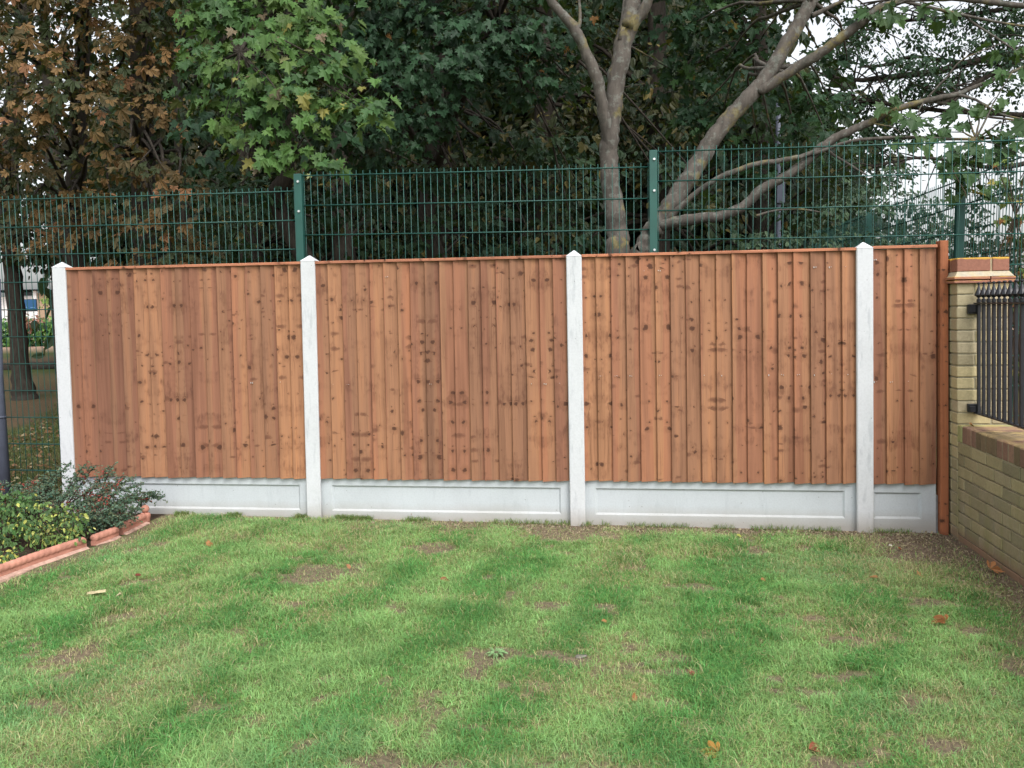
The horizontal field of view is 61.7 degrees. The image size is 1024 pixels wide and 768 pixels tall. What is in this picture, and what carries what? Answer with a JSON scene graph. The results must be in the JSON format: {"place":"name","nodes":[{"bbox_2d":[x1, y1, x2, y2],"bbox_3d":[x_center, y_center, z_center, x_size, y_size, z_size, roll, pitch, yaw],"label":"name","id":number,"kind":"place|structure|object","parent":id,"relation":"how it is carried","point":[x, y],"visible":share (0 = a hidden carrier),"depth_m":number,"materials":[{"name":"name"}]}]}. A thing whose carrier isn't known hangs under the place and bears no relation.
{"place":"outdoors","nodes":[
{"label":"outdoors","id":0,"kind":"place"},
{"bbox_2d":[0,309,1023,767],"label":"ground","id":1,"kind":"structure","parent":0,"point":[46,399],"depth_m":3.83,"materials":[{"name":"green plant"}]},
{"bbox_2d":[0,279,11,500],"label":"metal pole","id":2,"kind":"object","parent":1,"relation":"on","point":[4,465],"visible":0.72,"depth_m":6.69,"materials":[{"name":"grey metal"}]},
{"bbox_2d":[0,546,26,563],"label":"variegated shrub","id":3,"kind":"object","parent":1,"relation":"on","point":[9,556],"visible":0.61,"depth_m":5.26,"materials":[{"name":"yellow plant"}]},
{"bbox_2d":[0,488,38,551],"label":"variegated shrub","id":4,"kind":"object","parent":1,"relation":"on","point":[14,537],"visible":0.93,"depth_m":5.66,"materials":[{"name":"green plant"}]},
{"bbox_2d":[1,289,50,334],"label":"building","id":5,"kind":"structure","parent":1,"relation":"on","point":[29,296],"depth_m":39.94,"materials":[{"name":"beige brick"}]},
{"bbox_2d":[2,313,51,346],"bbox_3d":[-18.206,-1.832,32.896,6.094,1.754,1.810,-1,5,1],"label":"laurel hedge","id":6,"kind":"object","parent":1,"relation":"on","point":[30,329],"visible":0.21,"depth_m":32.72,"materials":[{"name":"green plant"}]},
{"bbox_2d":[3,361,54,369],"bbox_3d":[-11.651,-0.482,22.010,3.821,0.411,0.274,-1,5,-1],"label":"timber edging","id":7,"kind":"object","parent":1,"relation":"on","point":[34,366],"visible":0.2,"depth_m":21.89,"materials":[{"name":"brown wood"}]},
{"bbox_2d":[24,299,37,317],"bbox_3d":[-20.239,-2.705,36.027,0.614,1.713,0.166,-1,5,0],"label":"notice board","id":8,"kind":"object","parent":1,"relation":"on","point":[31,302],"visible":0.37,"depth_m":35.96,"materials":[{"name":"blue"}]},
{"bbox_2d":[8,402,61,499],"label":"rough grass","id":9,"kind":"structure","parent":1,"relation":"on","point":[45,451],"depth_m":9.37,"materials":[{"name":"green plant"}]},
{"bbox_2d":[8,416,61,493],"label":"leaf litter","id":10,"kind":"object","parent":1,"relation":"on","point":[32,446],"visible":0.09,"depth_m":9.32,"materials":[{"name":"brown plant"}]},
{"bbox_2d":[38,295,49,320],"bbox_3d":[-20.085,-2.995,37.120,0.860,1.910,0.702,0,5,8],"label":"young tree","id":11,"kind":"object","parent":1,"relation":"on","point":[45,302],"visible":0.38,"depth_m":36.91,"materials":[{"name":"green plant"}]},
{"bbox_2d":[0,537,89,582],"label":"rope edging","id":12,"kind":"object","parent":1,"relation":"on","point":[20,565],"visible":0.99,"depth_m":5.17,"materials":[{"name":"ceramic"}]},
{"bbox_2d":[0,0,96,400],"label":"chestnut tree","id":13,"kind":"object","parent":1,"relation":"on","point":[7,189],"visible":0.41,"depth_m":14.76,"materials":[{"name":"brown plant"}]},
{"bbox_2d":[19,500,95,550],"bbox_3d":[-2.937,0.954,5.515,0.497,0.379,0.342,-2,5,-8],"label":"variegated shrub","id":14,"kind":"object","parent":1,"relation":"on","point":[52,527],"visible":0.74,"depth_m":5.51,"materials":[{"name":"green plant"}]},
{"bbox_2d":[0,0,155,266],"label":"chestnut tree","id":15,"kind":"object","parent":1,"relation":"on","point":[78,85],"visible":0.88,"depth_m":10.35,"materials":[{"name":"brown plant"}]},
{"bbox_2d":[0,460,167,538],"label":"berry shrub","id":16,"kind":"object","parent":1,"relation":"on","point":[45,491],"visible":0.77,"depth_m":5.97,"materials":[{"name":"green plant"}]},
{"bbox_2d":[87,589,105,593],"bbox_3d":[-2.232,1.119,4.609,0.124,0.038,0.031,0,-9,15],"label":"bark chip","id":17,"kind":"object","parent":1,"relation":"on","point":[95,592],"visible":0.98,"depth_m":4.59,"materials":[{"name":"beige wood"}]},
{"bbox_2d":[0,0,194,373],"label":"woodland tree","id":18,"kind":"object","parent":1,"relation":"on","point":[57,160],"visible":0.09,"depth_m":19.96,"materials":[{"name":"green plant"}]},
{"bbox_2d":[73,494,128,540],"bbox_3d":[-2.834,0.909,5.871,0.367,0.304,0.400,0,5,8],"label":"evergreen shrub","id":19,"kind":"object","parent":1,"relation":"on","point":[89,533],"visible":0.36,"depth_m":5.84,"materials":[{"name":"green plant"}]},
{"bbox_2d":[90,526,120,545],"bbox_3d":[-2.687,1.033,5.697,0.085,0.125,0.237,0,5,13],"label":"rope edging","id":20,"kind":"object","parent":1,"relation":"on","point":[106,536],"visible":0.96,"depth_m":5.67,"materials":[{"name":"ceramic"}]},
{"bbox_2d":[118,513,149,534],"bbox_3d":[-2.645,1.002,6.018,0.084,0.129,0.314,-1,5,5],"label":"rope edging","id":21,"kind":"object","parent":1,"relation":"on","point":[135,526],"visible":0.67,"depth_m":5.98,"materials":[{"name":"ceramic"}]},
{"bbox_2d":[141,505,150,522],"bbox_3d":[-2.649,0.971,6.201,0.072,0.197,0.072,0,5,8],"label":"edging corner","id":22,"kind":"object","parent":1,"relation":"on","point":[146,512],"visible":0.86,"depth_m":6.18,"materials":[{"name":"ceramic"}]},
{"bbox_2d":[81,0,227,266],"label":"chestnut tree","id":23,"kind":"object","parent":1,"relation":"on","point":[143,153],"visible":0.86,"depth_m":10.00,"materials":[{"name":"brown plant"}]},
{"bbox_2d":[47,0,296,263],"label":"woodland tree","id":24,"kind":"object","parent":1,"relation":"on","point":[174,78],"visible":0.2,"depth_m":17.41,"materials":[{"name":"green plant"}]},
{"bbox_2d":[105,0,292,263],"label":"woodland tree","id":25,"kind":"object","parent":1,"relation":"on","point":[172,147],"visible":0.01,"depth_m":22.25,"materials":[{"name":"green plant"}]},
{"bbox_2d":[97,0,420,266],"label":"woodland tree","id":26,"kind":"object","parent":1,"relation":"on","point":[246,228],"visible":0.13,"depth_m":16.26,"materials":[{"name":"green plant"}]},
{"bbox_2d":[163,0,401,259],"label":"maple tree","id":27,"kind":"object","parent":1,"relation":"on","point":[269,100],"visible":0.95,"depth_m":7.46,"materials":[{"name":"green plant"}]},
{"bbox_2d":[126,0,453,261],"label":"woodland tree","id":28,"kind":"object","parent":1,"relation":"on","point":[385,227],"visible":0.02,"depth_m":21.16,"materials":[{"name":"green plant"}]},
{"bbox_2d":[171,0,505,262],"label":"woodland tree","id":29,"kind":"object","parent":1,"relation":"on","point":[333,254],"visible":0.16,"depth_m":15.47,"materials":[{"name":"green plant"}]},
{"bbox_2d":[298,1,516,200],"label":"woodland tree","id":30,"kind":"object","parent":1,"relation":"on","point":[353,85],"depth_m":20.72,"materials":[{"name":"green plant"}]},
{"bbox_2d":[189,0,759,263],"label":"maple tree","id":31,"kind":"object","parent":1,"relation":"on","point":[441,121],"visible":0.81,"depth_m":9.52,"materials":[{"name":"green plant"}]},
{"bbox_2d":[348,0,602,257],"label":"woodland tree","id":32,"kind":"object","parent":1,"relation":"on","point":[514,236],"visible":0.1,"depth_m":16.08,"materials":[{"name":"green plant"}]},
{"bbox_2d":[19,0,958,358],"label":"wood","id":33,"kind":"object","parent":1,"relation":"on","point":[679,6],"visible":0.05,"depth_m":19.06,"materials":[{"name":"green plant"}]},
{"bbox_2d":[485,647,508,658],"bbox_3d":[-0.067,1.186,3.782,0.104,0.028,0.091,0,5,8],"label":"weed rosette","id":34,"kind":"object","parent":1,"relation":"on","point":[500,651],"visible":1,"depth_m":3.78,"materials":[{"name":"green plant"}]},
{"bbox_2d":[51,240,948,534],"bbox_3d":[-0.269,0.148,6.072,6.373,2.156,0.104,0,5,8],"label":"garden fence","id":35,"kind":"object","parent":1,"relation":"on","point":[775,388],"visible":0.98,"depth_m":5.99,"materials":[{"name":"wood"}]},
{"bbox_2d":[0,136,1023,498],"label":"fence","id":36,"kind":"object","parent":1,"relation":"on","point":[654,210],"visible":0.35,"depth_m":6.16,"materials":[{"name":"metal"}]},
{"bbox_2d":[379,1,698,256],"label":"woodland tree","id":37,"kind":"object","parent":1,"relation":"on","point":[497,116],"visible":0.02,"depth_m":19.72,"materials":[{"name":"green plant"}]},
{"bbox_2d":[392,0,720,258],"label":"woodland tree","id":38,"kind":"object","parent":1,"relation":"on","point":[550,110],"visible":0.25,"depth_m":14.27,"materials":[{"name":"green plant"}]},
{"bbox_2d":[575,654,586,658],"bbox_3d":[0.304,1.196,3.762,0.054,0.012,0.040,-1,5,4],"label":"stone","id":39,"kind":"object","parent":1,"relation":"on","point":[578,656],"visible":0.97,"depth_m":3.76,"materials":[{"name":"grey stone"}]},
{"bbox_2d":[213,516,1023,617],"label":"soil litter","id":40,"kind":"object","parent":1,"relation":"on","point":[922,536],"visible":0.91,"depth_m":5.68,"materials":[{"name":"brown soil"}]},
{"bbox_2d":[482,0,823,255],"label":"woodland tree","id":41,"kind":"object","parent":1,"relation":"on","point":[635,74],"visible":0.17,"depth_m":14.08,"materials":[{"name":"green plant"}]},
{"bbox_2d":[701,740,719,757],"bbox_3d":[0.673,1.242,2.908,0.068,0.038,0.072,0,5,8],"label":"fallen leaf","id":42,"kind":"object","parent":1,"relation":"on","point":[710,743],"visible":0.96,"depth_m":2.92,"materials":[{"name":"plant"}]},
{"bbox_2d":[563,0,858,221],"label":"woodland tree","id":43,"kind":"object","parent":1,"relation":"on","point":[805,39],"visible":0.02,"depth_m":18.91,"materials":[{"name":"green plant"}]},
{"bbox_2d":[631,0,893,250],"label":"woodland tree","id":44,"kind":"object","parent":1,"relation":"on","point":[752,222],"visible":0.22,"depth_m":13.42,"materials":[{"name":"green plant"}]},
{"bbox_2d":[775,103,784,247],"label":"lamp column","id":45,"kind":"structure","parent":1,"relation":"on","point":[779,192],"depth_m":9.81,"materials":[{"name":"grey metal"}]},
{"bbox_2d":[547,0,1023,253],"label":"maple tree","id":46,"kind":"object","parent":1,"relation":"on","point":[765,81],"visible":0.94,"depth_m":7.16,"materials":[{"name":"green plant"}]},
{"bbox_2d":[674,167,953,251],"bbox_3d":[3.172,-0.700,8.751,2.996,2.954,1.000,0,5,8],"label":"holly shrub","id":47,"kind":"object","parent":1,"relation":"on","point":[845,214],"visible":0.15,"depth_m":8.46,"materials":[{"name":"green plant"}]},
{"bbox_2d":[809,741,820,752],"bbox_3d":[1.045,1.249,2.941,0.076,0.038,0.032,-5,6,-38],"label":"fallen leaf","id":48,"kind":"object","parent":1,"relation":"on","point":[811,746],"visible":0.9,"depth_m":2.94,"materials":[{"name":"orange plant"}]},
{"bbox_2d":[766,190,952,251],"bbox_3d":[4.762,-0.985,12.218,3.610,3.539,3.195,0,5,8],"label":"woodland tree","id":49,"kind":"object","parent":1,"relation":"on","point":[829,225],"visible":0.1,"depth_m":11.98,"materials":[{"name":"green plant"}]},
{"bbox_2d":[771,0,1023,230],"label":"spreading tree","id":50,"kind":"object","parent":1,"relation":"on","point":[952,84],"visible":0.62,"depth_m":10.86,"materials":[{"name":"green plant"}]},
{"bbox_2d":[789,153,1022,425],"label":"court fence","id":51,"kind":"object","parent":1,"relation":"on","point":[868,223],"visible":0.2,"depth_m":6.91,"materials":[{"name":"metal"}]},
{"bbox_2d":[929,614,948,624],"bbox_3d":[2.014,1.141,4.103,0.122,0.085,0.084,4,7,44],"label":"fallen leaf","id":52,"kind":"object","parent":1,"relation":"on","point":[938,620],"visible":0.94,"depth_m":4.09,"materials":[{"name":"brown plant"}]},
{"bbox_2d":[856,204,1022,389],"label":"woodland tree","id":53,"kind":"object","parent":1,"relation":"on","point":[967,249],"visible":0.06,"depth_m":13.88,"materials":[{"name":"green plant"}]},
{"bbox_2d":[926,221,1023,388],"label":"woodland tree","id":54,"kind":"object","parent":1,"relation":"on","point":[1012,257],"visible":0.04,"depth_m":14.50,"materials":[{"name":"green plant"}]},
{"bbox_2d":[946,257,1015,539],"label":"brick pier","id":55,"kind":"structure","parent":1,"relation":"on","point":[965,276],"depth_m":5.46,"materials":[{"name":"beige brick"}]},
{"bbox_2d":[958,425,1023,585],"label":"garden wall","id":56,"kind":"structure","parent":1,"relation":"on","point":[991,493],"depth_m":5.02,"materials":[{"name":"brick"}]},
{"bbox_2d":[967,279,1023,428],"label":"iron railing","id":57,"kind":"object","parent":56,"relation":"on","point":[985,406],"visible":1,"depth_m":5.09,"materials":[{"name":"black metal"}]},
{"bbox_2d":[987,560,1004,572],"bbox_3d":[2.739,1.030,4.835,0.085,0.057,0.091,-2,5,-10],"label":"fallen leaf","id":58,"kind":"object","parent":1,"relation":"on","point":[997,568],"visible":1,"depth_m":4.85,"materials":[{"name":"brown plant"}]},
{"bbox_2d":[0,0,1023,298],"label":"sky","id":59,"kind":"structure","parent":0,"point":[819,31],"materials":[{"name":"white"}]}
]}

